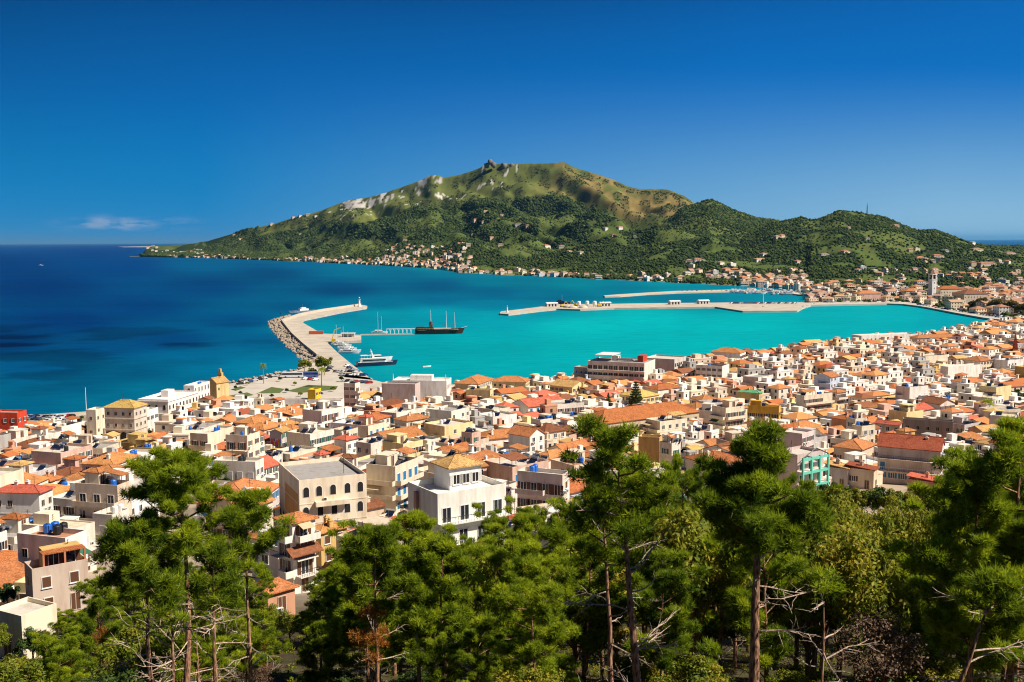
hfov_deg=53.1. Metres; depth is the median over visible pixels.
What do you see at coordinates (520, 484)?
balcony door
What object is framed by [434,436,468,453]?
town house
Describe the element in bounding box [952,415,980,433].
town house
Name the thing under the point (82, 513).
balcony door
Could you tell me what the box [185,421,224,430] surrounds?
town house
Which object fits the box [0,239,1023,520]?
distant houses
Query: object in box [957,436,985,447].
town house
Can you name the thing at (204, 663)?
pine tree
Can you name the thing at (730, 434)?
apartment block
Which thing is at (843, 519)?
broadleaf tree
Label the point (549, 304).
dock shed
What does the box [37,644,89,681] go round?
pine tree
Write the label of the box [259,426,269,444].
town house
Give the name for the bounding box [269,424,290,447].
mural house
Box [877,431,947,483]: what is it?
house
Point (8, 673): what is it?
broadleaf tree
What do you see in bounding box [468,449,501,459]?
town house
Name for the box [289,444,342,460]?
town house
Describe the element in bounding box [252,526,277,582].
town house
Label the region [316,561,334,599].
pine tree
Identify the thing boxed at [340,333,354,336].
ferry shelter
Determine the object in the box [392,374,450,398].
bank hall
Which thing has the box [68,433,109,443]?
town house
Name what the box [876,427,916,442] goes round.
town house
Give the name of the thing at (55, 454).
apartment block
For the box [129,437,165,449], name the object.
town house
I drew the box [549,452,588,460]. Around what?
town house
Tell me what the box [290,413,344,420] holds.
town house
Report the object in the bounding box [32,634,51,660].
pine tree
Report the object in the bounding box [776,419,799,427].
town house
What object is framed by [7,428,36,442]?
town house
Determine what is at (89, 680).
dark shrub
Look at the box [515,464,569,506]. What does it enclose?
apartment block
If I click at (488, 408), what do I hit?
apartment block
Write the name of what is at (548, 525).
pine tree
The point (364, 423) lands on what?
apartment block
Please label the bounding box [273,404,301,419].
town house
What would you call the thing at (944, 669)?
shrub
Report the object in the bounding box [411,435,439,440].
town house
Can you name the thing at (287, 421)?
town house
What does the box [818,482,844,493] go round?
broadleaf tree
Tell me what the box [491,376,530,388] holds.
waterfront building
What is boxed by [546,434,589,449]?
town house
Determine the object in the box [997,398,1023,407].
town house
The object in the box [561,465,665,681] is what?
pine tree
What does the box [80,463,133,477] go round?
town house
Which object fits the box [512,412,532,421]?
town house
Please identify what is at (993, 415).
apartment block
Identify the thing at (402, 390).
blank block
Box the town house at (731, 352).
[710,347,747,359]
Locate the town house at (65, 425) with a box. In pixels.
[49,416,81,434]
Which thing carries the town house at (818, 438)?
on the ground at (298, 669)
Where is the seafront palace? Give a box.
[137,389,198,419]
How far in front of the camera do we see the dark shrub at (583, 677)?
59.94 m
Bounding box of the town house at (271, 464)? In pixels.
[248,451,278,480]
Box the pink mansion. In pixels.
[852,290,880,300]
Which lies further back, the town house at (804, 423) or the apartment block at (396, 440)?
the town house at (804, 423)
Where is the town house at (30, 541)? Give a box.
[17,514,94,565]
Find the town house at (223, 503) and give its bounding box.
[207,480,275,555]
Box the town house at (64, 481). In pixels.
[52,478,72,485]
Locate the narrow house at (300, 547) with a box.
[270,511,323,593]
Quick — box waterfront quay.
[34,362,382,417]
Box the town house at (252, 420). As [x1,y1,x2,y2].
[234,415,272,425]
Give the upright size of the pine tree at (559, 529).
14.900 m
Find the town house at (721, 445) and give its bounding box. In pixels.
[701,436,735,451]
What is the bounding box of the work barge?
[556,300,569,303]
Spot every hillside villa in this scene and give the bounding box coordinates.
[693,258,704,261]
[931,254,943,257]
[977,262,996,266]
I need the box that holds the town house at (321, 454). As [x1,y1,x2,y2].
[313,450,330,458]
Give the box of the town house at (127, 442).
[113,432,156,450]
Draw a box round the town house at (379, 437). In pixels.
[358,432,386,445]
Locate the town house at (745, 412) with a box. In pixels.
[744,406,748,421]
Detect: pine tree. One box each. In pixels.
[28,625,84,680]
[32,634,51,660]
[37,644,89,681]
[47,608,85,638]
[50,637,99,681]
[61,622,87,667]
[68,576,128,670]
[68,596,134,677]
[69,609,87,623]
[81,566,112,611]
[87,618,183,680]
[88,511,194,681]
[94,612,165,669]
[104,578,154,626]
[111,569,237,681]
[111,578,142,620]
[115,444,253,681]
[136,535,251,681]
[139,567,194,681]
[152,594,246,681]
[180,561,198,576]
[183,570,258,680]
[198,557,236,635]
[204,484,298,681]
[219,607,275,681]
[231,577,267,614]
[243,576,277,625]
[244,619,292,675]
[290,610,320,644]
[295,623,340,681]
[296,618,339,681]
[302,583,357,679]
[306,577,324,616]
[311,556,357,676]
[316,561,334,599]
[316,580,413,681]
[324,517,393,680]
[325,566,416,681]
[336,521,422,681]
[337,593,409,679]
[355,522,397,539]
[360,551,437,676]
[376,509,475,681]
[384,568,459,667]
[392,663,396,675]
[393,531,478,666]
[404,631,475,681]
[434,523,481,650]
[435,615,513,681]
[436,565,474,680]
[440,564,473,665]
[444,551,483,648]
[456,522,513,575]
[460,537,495,658]
[467,533,575,681]
[468,552,567,680]
[471,501,535,544]
[482,552,582,679]
[494,542,564,677]
[503,494,573,573]
[504,511,552,556]
[512,612,582,681]
[534,496,618,675]
[534,503,567,550]
[545,550,636,681]
[546,411,686,681]
[560,483,614,528]
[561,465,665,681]
[562,502,657,680]
[563,516,624,679]
[608,466,681,663]
[614,510,645,664]
[617,502,680,642]
[619,469,659,637]
[622,546,723,678]
[655,477,690,600]
[660,451,709,517]
[662,464,719,521]
[667,518,753,676]
[671,501,694,515]
[673,520,749,658]
[686,415,837,681]
[688,506,777,680]
[691,470,715,516]
[700,511,827,681]
[720,604,736,669]
[722,495,780,654]
[728,633,763,651]
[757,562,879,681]
[767,470,816,504]
[770,493,838,665]
[789,477,844,636]
[876,454,1023,681]
[882,552,981,668]
[920,560,1023,681]
[925,445,1023,680]
[925,471,988,673]
[937,446,956,473]
[945,414,1023,681]
[956,444,982,459]
[964,516,1023,681]
[973,529,1023,680]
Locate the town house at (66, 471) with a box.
[44,466,81,475]
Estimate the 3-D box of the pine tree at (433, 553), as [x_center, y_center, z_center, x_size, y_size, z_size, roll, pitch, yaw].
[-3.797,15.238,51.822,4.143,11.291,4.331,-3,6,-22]
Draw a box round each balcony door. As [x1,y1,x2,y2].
[44,553,63,565]
[53,505,60,513]
[59,549,80,563]
[63,507,73,514]
[79,493,85,501]
[79,510,85,517]
[87,535,89,546]
[93,494,99,502]
[99,526,106,534]
[107,495,113,503]
[191,440,198,445]
[209,528,218,533]
[219,529,230,539]
[227,442,234,449]
[227,471,232,479]
[237,472,242,478]
[238,443,245,449]
[248,472,253,478]
[279,542,289,557]
[280,558,290,571]
[296,526,310,535]
[296,541,311,557]
[297,558,312,574]
[310,439,315,446]
[317,438,322,443]
[322,415,326,421]
[397,472,400,480]
[397,487,400,494]
[403,484,406,493]
[403,498,406,508]
[408,468,411,477]
[414,465,417,474]
[417,446,422,451]
[442,507,450,522]
[459,528,467,543]
[460,504,468,519]
[477,501,485,516]
[477,525,484,535]
[493,498,501,512]
[517,481,528,489]
[517,498,528,506]
[528,482,539,490]
[529,499,539,504]
[540,483,550,494]
[551,484,562,495]
[756,413,762,418]
[880,461,884,468]
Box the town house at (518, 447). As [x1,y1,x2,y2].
[497,443,529,453]
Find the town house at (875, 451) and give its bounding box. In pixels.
[873,446,877,457]
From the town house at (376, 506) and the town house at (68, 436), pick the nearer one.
the town house at (376, 506)
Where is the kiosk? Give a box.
[832,294,842,299]
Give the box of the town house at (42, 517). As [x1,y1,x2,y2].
[22,509,97,571]
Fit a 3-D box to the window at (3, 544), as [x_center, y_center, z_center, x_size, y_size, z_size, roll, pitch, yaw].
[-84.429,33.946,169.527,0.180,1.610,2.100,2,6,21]
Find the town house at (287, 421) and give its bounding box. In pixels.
[278,415,300,425]
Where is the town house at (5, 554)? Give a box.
[0,550,17,560]
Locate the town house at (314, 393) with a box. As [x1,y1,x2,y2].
[308,388,320,398]
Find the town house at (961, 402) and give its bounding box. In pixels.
[919,396,965,404]
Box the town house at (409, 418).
[392,408,428,426]
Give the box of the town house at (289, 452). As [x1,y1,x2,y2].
[273,441,316,461]
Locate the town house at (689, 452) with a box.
[680,449,697,466]
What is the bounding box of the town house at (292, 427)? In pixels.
[285,418,298,430]
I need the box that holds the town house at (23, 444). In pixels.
[17,436,55,449]
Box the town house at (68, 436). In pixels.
[52,430,77,442]
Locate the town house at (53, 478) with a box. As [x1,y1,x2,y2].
[42,470,63,483]
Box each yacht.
[334,339,351,346]
[337,334,356,349]
[338,348,359,353]
[340,346,360,351]
[375,324,387,332]
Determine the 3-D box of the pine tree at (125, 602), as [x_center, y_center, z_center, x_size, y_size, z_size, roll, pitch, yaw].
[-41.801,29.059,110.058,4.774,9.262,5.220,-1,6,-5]
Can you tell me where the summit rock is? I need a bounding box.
[484,159,513,168]
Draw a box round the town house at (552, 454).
[537,448,564,459]
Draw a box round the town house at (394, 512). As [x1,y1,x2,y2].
[379,503,407,517]
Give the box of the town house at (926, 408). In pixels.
[915,400,934,414]
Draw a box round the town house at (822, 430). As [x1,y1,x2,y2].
[816,425,844,434]
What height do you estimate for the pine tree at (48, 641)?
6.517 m
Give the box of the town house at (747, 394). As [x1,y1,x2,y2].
[736,387,762,401]
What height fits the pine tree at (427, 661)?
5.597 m
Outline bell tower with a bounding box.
[928,269,936,294]
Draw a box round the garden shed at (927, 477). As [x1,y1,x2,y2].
[906,472,940,497]
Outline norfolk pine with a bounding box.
[627,381,642,404]
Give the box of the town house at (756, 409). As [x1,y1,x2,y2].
[747,400,780,420]
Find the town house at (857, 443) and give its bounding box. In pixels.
[832,436,876,458]
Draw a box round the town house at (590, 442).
[585,438,593,444]
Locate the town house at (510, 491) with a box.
[496,479,516,513]
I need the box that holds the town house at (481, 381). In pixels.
[454,374,493,389]
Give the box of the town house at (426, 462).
[418,457,435,467]
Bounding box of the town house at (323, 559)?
[315,515,349,567]
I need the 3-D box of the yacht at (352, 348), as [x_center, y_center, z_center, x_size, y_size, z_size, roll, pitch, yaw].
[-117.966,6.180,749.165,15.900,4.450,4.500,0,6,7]
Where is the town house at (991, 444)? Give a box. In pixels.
[988,436,1022,449]
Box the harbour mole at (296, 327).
[280,304,370,379]
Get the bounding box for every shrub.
[12,626,47,657]
[76,677,96,681]
[94,669,145,681]
[97,666,147,681]
[154,662,199,681]
[316,668,354,681]
[325,675,373,681]
[391,667,428,681]
[491,663,565,681]
[564,674,587,681]
[604,669,632,681]
[612,642,681,681]
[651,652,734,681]
[721,661,736,681]
[765,670,813,681]
[775,662,809,676]
[797,666,827,681]
[849,670,895,681]
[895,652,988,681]
[986,676,1020,681]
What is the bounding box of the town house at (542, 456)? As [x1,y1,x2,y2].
[532,450,548,459]
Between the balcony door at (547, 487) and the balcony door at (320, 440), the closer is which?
the balcony door at (547, 487)
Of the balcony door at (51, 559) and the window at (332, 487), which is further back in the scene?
the window at (332, 487)
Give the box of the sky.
[0,0,1023,243]
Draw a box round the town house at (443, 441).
[435,435,488,447]
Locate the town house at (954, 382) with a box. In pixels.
[950,377,982,392]
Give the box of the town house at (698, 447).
[681,443,703,456]
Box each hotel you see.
[279,456,366,524]
[588,352,654,381]
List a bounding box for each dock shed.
[545,302,557,306]
[598,302,610,305]
[668,300,680,304]
[697,299,709,303]
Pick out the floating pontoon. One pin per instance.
(398, 333)
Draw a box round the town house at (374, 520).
[336,516,404,548]
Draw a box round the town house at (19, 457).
[6,448,34,460]
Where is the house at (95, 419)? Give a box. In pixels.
[86,407,104,435]
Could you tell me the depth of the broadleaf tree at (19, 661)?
67.17 m
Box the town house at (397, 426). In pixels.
[386,425,403,429]
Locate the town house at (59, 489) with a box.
[32,476,69,495]
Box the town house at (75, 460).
[58,454,95,469]
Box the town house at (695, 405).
[685,400,704,408]
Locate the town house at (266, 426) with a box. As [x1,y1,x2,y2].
[254,420,285,434]
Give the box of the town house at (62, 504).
[53,478,84,516]
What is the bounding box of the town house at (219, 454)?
[201,451,234,480]
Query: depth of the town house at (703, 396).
428.99 m
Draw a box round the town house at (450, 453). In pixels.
[430,445,468,456]
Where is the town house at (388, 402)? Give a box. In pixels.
[375,393,408,406]
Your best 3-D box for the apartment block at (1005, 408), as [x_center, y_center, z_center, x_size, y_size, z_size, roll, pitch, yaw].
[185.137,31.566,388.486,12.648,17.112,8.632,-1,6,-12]
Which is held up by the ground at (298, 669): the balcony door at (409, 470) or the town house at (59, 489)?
the town house at (59, 489)
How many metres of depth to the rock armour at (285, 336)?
821.38 m
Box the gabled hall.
[549,378,588,394]
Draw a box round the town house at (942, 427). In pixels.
[903,417,952,437]
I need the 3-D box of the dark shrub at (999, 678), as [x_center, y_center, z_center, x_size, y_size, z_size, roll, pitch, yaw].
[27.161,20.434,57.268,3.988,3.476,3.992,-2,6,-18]
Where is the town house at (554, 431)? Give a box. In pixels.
[531,422,567,444]
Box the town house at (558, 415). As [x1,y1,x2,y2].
[551,408,578,418]
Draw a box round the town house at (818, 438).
[779,427,829,447]
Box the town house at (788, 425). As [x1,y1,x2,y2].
[776,423,797,439]
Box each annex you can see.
[147,402,158,431]
[573,365,587,377]
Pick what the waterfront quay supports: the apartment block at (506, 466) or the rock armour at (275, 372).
the rock armour at (275, 372)
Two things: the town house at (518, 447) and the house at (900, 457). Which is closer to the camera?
the house at (900, 457)
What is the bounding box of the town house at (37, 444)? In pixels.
[21,441,50,454]
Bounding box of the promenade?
[808,300,1001,320]
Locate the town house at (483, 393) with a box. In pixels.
[466,386,492,398]
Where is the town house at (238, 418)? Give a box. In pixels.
[229,414,267,425]
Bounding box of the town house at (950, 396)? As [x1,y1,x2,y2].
[930,392,957,399]
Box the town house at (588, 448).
[586,444,630,450]
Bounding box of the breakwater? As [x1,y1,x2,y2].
[603,290,802,297]
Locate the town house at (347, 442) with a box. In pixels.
[332,431,359,453]
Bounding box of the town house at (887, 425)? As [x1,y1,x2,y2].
[874,419,902,431]
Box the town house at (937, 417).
[930,414,952,419]
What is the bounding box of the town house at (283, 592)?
[257,577,299,614]
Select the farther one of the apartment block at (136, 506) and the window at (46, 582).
the apartment block at (136, 506)
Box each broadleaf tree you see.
[0,583,20,603]
[0,623,12,647]
[0,653,43,681]
[0,655,54,681]
[219,476,231,480]
[257,603,291,643]
[274,613,301,641]
[297,359,311,370]
[315,356,332,374]
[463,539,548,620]
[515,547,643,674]
[636,499,760,661]
[646,485,670,634]
[751,512,863,671]
[760,528,848,675]
[800,528,921,681]
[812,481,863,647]
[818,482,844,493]
[819,620,828,668]
[825,555,906,678]
[825,601,932,681]
[827,525,911,642]
[828,496,881,666]
[829,488,879,541]
[831,506,890,680]
[836,485,859,507]
[836,538,937,665]
[843,488,877,510]
[849,503,872,518]
[855,505,908,553]
[859,486,888,510]
[876,488,912,511]
[885,495,904,516]
[892,508,936,644]
[902,491,926,510]
[909,532,988,659]
[913,498,934,527]
[977,297,989,301]
[990,299,1003,304]
[1007,300,1018,307]
[1011,389,1023,396]
[1012,305,1019,313]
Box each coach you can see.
[282,372,302,377]
[298,371,318,377]
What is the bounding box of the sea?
[0,239,1023,414]
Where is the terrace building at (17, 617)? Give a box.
[0,597,57,658]
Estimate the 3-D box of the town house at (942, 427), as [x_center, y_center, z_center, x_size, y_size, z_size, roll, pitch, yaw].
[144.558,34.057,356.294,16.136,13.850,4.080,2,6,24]
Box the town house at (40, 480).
[21,465,50,484]
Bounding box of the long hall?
[578,401,700,437]
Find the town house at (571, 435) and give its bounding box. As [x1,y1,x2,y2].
[557,424,576,438]
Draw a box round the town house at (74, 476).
[57,463,83,480]
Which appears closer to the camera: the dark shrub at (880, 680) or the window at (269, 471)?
the dark shrub at (880, 680)
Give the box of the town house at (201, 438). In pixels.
[188,424,232,451]
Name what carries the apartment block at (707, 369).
on the ground at (298, 669)
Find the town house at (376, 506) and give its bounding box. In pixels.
[367,496,385,517]
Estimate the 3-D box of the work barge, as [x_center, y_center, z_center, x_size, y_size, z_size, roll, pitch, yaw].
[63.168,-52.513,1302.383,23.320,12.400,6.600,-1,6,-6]
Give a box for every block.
[0,409,26,429]
[0,433,10,451]
[0,467,23,486]
[31,441,92,470]
[71,467,131,520]
[106,468,159,515]
[213,449,264,480]
[226,423,259,456]
[287,421,333,449]
[302,400,346,427]
[332,418,357,428]
[334,421,357,436]
[344,377,362,407]
[345,414,385,437]
[356,437,380,457]
[366,446,423,513]
[380,405,412,427]
[382,381,419,400]
[382,432,424,456]
[401,402,424,414]
[408,454,510,544]
[418,454,477,479]
[424,418,472,438]
[427,404,469,421]
[461,428,480,451]
[478,400,509,412]
[480,410,516,427]
[485,451,548,486]
[511,512,571,551]
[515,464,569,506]
[516,489,579,513]
[531,415,552,424]
[551,398,583,411]
[551,448,595,477]
[579,406,607,416]
[585,449,597,459]
[643,411,686,436]
[647,354,685,371]
[648,467,703,498]
[695,359,728,376]
[696,402,714,424]
[698,399,721,404]
[709,399,746,433]
[715,446,740,456]
[716,430,742,443]
[741,373,772,386]
[780,425,813,447]
[796,389,834,410]
[828,389,847,405]
[846,411,866,428]
[852,420,874,442]
[888,403,923,421]
[893,383,930,400]
[899,288,918,294]
[912,351,947,363]
[940,363,981,376]
[972,392,1003,403]
[975,447,989,456]
[979,383,1010,400]
[979,406,1021,418]
[989,411,1018,423]
[994,355,1023,368]
[1015,364,1023,377]
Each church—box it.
[208,368,229,398]
[936,286,962,295]
[1012,333,1019,351]
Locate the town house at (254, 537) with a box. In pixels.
[245,529,259,571]
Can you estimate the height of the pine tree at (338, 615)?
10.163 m
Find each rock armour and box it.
[229,359,318,382]
[267,315,318,361]
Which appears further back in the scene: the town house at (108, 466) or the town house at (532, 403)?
the town house at (532, 403)
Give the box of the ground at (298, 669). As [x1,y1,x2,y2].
[0,369,1023,681]
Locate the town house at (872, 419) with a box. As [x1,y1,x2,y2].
[868,414,885,423]
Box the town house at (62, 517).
[14,516,79,550]
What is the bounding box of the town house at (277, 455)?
[259,445,282,461]
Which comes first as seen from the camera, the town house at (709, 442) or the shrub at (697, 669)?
the shrub at (697, 669)
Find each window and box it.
[0,540,7,549]
[7,500,12,506]
[8,544,13,550]
[19,593,25,598]
[21,548,27,557]
[26,574,29,588]
[41,575,52,589]
[44,596,53,601]
[69,570,79,583]
[86,450,91,456]
[261,554,268,564]
[267,468,271,474]
[303,487,309,497]
[303,507,308,513]
[316,486,322,495]
[317,507,323,515]
[324,535,330,544]
[326,553,331,561]
[330,484,335,494]
[331,505,337,513]
[344,483,350,492]
[344,504,350,512]
[357,481,363,491]
[357,501,363,510]
[450,474,460,485]
[460,473,472,483]
[469,471,481,482]
[662,448,667,454]
[849,475,857,481]
[888,472,896,478]
[898,473,906,479]
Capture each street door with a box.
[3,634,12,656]
[70,592,80,609]
[277,595,286,609]
[301,577,308,591]
[864,480,868,488]
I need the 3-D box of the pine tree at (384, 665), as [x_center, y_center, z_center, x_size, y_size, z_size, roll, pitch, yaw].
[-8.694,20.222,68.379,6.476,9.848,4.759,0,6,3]
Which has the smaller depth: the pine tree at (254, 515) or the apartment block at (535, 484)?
the pine tree at (254, 515)
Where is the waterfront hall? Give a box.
[851,332,917,340]
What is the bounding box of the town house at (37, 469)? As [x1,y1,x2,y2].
[7,460,55,475]
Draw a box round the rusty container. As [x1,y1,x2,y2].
[309,331,322,333]
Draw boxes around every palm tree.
[260,363,265,383]
[318,367,325,386]
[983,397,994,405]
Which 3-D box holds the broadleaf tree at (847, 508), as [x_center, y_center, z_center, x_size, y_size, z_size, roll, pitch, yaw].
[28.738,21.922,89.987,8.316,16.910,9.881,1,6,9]
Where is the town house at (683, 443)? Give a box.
[681,439,685,449]
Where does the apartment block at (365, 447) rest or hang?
on the ground at (298, 669)
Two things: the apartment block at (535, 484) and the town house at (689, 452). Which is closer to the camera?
the apartment block at (535, 484)
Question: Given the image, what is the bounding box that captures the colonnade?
[247,397,343,406]
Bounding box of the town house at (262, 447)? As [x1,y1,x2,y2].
[225,428,265,455]
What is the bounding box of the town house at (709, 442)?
[695,430,721,445]
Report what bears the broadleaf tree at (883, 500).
on the ground at (298, 669)
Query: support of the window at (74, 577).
in the town house at (54, 572)
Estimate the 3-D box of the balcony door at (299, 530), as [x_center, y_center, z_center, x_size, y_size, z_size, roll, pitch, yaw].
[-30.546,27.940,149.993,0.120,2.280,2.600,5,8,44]
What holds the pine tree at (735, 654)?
on the ground at (298, 669)
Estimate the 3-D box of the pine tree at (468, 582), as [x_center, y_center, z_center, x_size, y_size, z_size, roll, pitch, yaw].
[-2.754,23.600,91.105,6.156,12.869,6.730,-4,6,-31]
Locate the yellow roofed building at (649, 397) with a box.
[619,388,659,404]
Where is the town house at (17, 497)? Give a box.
[0,479,55,516]
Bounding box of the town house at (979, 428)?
[968,424,997,432]
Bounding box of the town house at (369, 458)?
[358,449,376,461]
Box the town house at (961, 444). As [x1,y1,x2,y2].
[956,443,970,448]
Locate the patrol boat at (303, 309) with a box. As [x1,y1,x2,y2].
[289,307,312,312]
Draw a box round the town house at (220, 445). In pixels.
[199,441,225,451]
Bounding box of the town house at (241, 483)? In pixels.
[193,470,279,528]
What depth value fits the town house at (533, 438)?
314.27 m
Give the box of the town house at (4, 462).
[0,459,18,466]
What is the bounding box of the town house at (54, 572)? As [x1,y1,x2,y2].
[24,539,89,614]
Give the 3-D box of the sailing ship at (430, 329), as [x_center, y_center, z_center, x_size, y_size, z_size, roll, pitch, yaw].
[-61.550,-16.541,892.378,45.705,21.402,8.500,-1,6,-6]
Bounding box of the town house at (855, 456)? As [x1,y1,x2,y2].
[843,451,877,462]
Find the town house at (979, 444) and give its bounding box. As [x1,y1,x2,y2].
[972,431,991,449]
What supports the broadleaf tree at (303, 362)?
on the ground at (298, 669)
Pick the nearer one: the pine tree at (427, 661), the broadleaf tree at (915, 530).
the pine tree at (427, 661)
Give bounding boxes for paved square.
[229,371,373,397]
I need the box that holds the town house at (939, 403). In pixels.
[919,395,955,409]
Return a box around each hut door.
[21,518,25,530]
[100,473,104,483]
[391,455,393,465]
[400,436,403,443]
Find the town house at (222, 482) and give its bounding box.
[195,480,229,499]
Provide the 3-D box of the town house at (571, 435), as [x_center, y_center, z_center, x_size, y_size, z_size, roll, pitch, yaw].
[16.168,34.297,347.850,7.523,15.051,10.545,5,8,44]
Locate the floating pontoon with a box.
[360,328,414,334]
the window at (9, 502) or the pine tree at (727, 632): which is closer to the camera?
the pine tree at (727, 632)
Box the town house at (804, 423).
[790,419,819,426]
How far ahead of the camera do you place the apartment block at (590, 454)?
250.74 m
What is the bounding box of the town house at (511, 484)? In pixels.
[492,478,515,487]
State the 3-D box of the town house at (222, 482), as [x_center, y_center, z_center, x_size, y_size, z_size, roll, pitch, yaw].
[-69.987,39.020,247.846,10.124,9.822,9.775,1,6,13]
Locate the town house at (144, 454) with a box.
[138,452,179,481]
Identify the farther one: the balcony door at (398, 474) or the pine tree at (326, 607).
the balcony door at (398, 474)
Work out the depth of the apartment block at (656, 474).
183.05 m
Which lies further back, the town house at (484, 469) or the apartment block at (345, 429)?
the apartment block at (345, 429)
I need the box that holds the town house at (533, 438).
[507,424,545,454]
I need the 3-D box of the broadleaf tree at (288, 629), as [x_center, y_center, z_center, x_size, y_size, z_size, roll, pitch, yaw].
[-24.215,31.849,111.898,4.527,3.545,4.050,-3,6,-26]
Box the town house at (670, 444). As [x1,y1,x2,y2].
[659,432,681,464]
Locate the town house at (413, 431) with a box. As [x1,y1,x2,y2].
[366,425,426,437]
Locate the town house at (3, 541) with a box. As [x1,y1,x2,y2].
[0,519,7,549]
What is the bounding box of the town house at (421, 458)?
[417,453,443,466]
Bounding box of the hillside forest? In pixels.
[139,166,1023,316]
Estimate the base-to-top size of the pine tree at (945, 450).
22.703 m
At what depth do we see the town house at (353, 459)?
261.67 m
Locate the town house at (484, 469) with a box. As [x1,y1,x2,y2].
[469,455,488,475]
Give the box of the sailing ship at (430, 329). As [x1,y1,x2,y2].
[415,310,465,333]
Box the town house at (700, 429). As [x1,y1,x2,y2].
[682,425,718,439]
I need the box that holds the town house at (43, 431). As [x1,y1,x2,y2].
[30,424,61,438]
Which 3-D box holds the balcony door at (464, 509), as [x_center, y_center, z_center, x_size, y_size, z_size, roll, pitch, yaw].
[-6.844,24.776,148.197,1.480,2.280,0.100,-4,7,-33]
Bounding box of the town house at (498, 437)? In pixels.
[481,425,510,445]
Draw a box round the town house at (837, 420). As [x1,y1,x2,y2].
[829,408,870,428]
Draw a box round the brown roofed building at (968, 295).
[952,289,987,302]
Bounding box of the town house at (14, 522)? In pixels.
[0,512,30,550]
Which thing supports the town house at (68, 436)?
on the ground at (298, 669)
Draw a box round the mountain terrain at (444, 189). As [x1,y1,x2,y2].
[130,162,1023,317]
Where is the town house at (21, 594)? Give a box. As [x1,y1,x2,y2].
[14,577,25,600]
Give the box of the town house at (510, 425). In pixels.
[498,422,528,428]
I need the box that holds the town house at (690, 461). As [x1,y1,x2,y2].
[683,450,741,474]
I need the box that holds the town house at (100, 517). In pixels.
[92,498,128,555]
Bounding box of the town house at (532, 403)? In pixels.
[512,393,562,412]
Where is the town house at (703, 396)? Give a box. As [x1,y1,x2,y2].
[690,393,720,402]
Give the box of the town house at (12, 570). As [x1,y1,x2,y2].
[0,557,24,605]
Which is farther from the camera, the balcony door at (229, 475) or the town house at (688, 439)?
the town house at (688, 439)
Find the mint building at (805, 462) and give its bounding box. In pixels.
[774,440,829,490]
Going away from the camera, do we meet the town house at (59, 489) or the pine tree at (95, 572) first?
the pine tree at (95, 572)
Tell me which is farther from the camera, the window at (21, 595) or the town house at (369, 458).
the town house at (369, 458)
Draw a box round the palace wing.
[184,379,209,402]
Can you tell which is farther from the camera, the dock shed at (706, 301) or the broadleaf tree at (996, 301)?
the dock shed at (706, 301)
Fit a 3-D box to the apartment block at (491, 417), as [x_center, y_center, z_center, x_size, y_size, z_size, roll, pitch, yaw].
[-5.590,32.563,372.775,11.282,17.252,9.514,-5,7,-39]
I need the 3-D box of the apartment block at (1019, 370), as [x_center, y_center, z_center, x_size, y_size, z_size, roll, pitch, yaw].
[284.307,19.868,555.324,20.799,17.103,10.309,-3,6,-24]
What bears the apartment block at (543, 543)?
on the ground at (298, 669)
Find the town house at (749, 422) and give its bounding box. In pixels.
[744,413,773,427]
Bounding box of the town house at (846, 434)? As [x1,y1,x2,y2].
[829,429,866,447]
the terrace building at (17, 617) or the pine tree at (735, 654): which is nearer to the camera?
the pine tree at (735, 654)
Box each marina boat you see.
[752,290,765,293]
[782,283,796,294]
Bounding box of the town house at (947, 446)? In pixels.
[944,443,972,449]
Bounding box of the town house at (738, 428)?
[722,426,745,436]
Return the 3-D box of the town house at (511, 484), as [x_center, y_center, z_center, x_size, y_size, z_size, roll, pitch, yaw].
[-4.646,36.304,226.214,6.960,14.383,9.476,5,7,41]
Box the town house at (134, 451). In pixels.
[123,447,149,453]
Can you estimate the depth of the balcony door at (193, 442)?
327.33 m
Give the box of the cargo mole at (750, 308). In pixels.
[500,302,810,315]
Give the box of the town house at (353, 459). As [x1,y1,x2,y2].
[338,453,368,469]
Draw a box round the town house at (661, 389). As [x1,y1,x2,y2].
[644,382,678,401]
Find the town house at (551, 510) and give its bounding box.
[544,507,558,513]
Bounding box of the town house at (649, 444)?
[638,429,661,462]
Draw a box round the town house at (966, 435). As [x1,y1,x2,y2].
[944,431,990,440]
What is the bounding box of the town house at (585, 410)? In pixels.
[573,409,591,420]
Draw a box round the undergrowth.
[0,611,1021,681]
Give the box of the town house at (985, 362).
[960,356,993,370]
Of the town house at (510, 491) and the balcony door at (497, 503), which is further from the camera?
the town house at (510, 491)
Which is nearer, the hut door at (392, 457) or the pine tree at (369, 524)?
the pine tree at (369, 524)
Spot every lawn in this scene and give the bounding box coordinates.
[230,392,252,396]
[231,386,245,390]
[256,387,283,393]
[289,385,337,392]
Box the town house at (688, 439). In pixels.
[662,431,699,443]
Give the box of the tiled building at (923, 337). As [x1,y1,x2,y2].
[910,333,972,342]
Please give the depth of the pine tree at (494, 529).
111.31 m
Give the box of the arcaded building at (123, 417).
[102,394,147,439]
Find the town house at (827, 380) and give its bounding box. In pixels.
[813,371,840,389]
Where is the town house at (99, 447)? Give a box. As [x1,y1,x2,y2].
[92,440,120,456]
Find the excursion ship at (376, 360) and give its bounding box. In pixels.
[356,349,396,366]
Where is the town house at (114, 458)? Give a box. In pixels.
[79,442,140,470]
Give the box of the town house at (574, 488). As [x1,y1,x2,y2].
[570,478,585,495]
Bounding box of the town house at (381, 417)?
[354,411,391,427]
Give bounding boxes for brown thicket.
[236,662,285,681]
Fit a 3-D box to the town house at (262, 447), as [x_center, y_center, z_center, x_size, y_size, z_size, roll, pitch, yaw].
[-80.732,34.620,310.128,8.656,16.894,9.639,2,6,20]

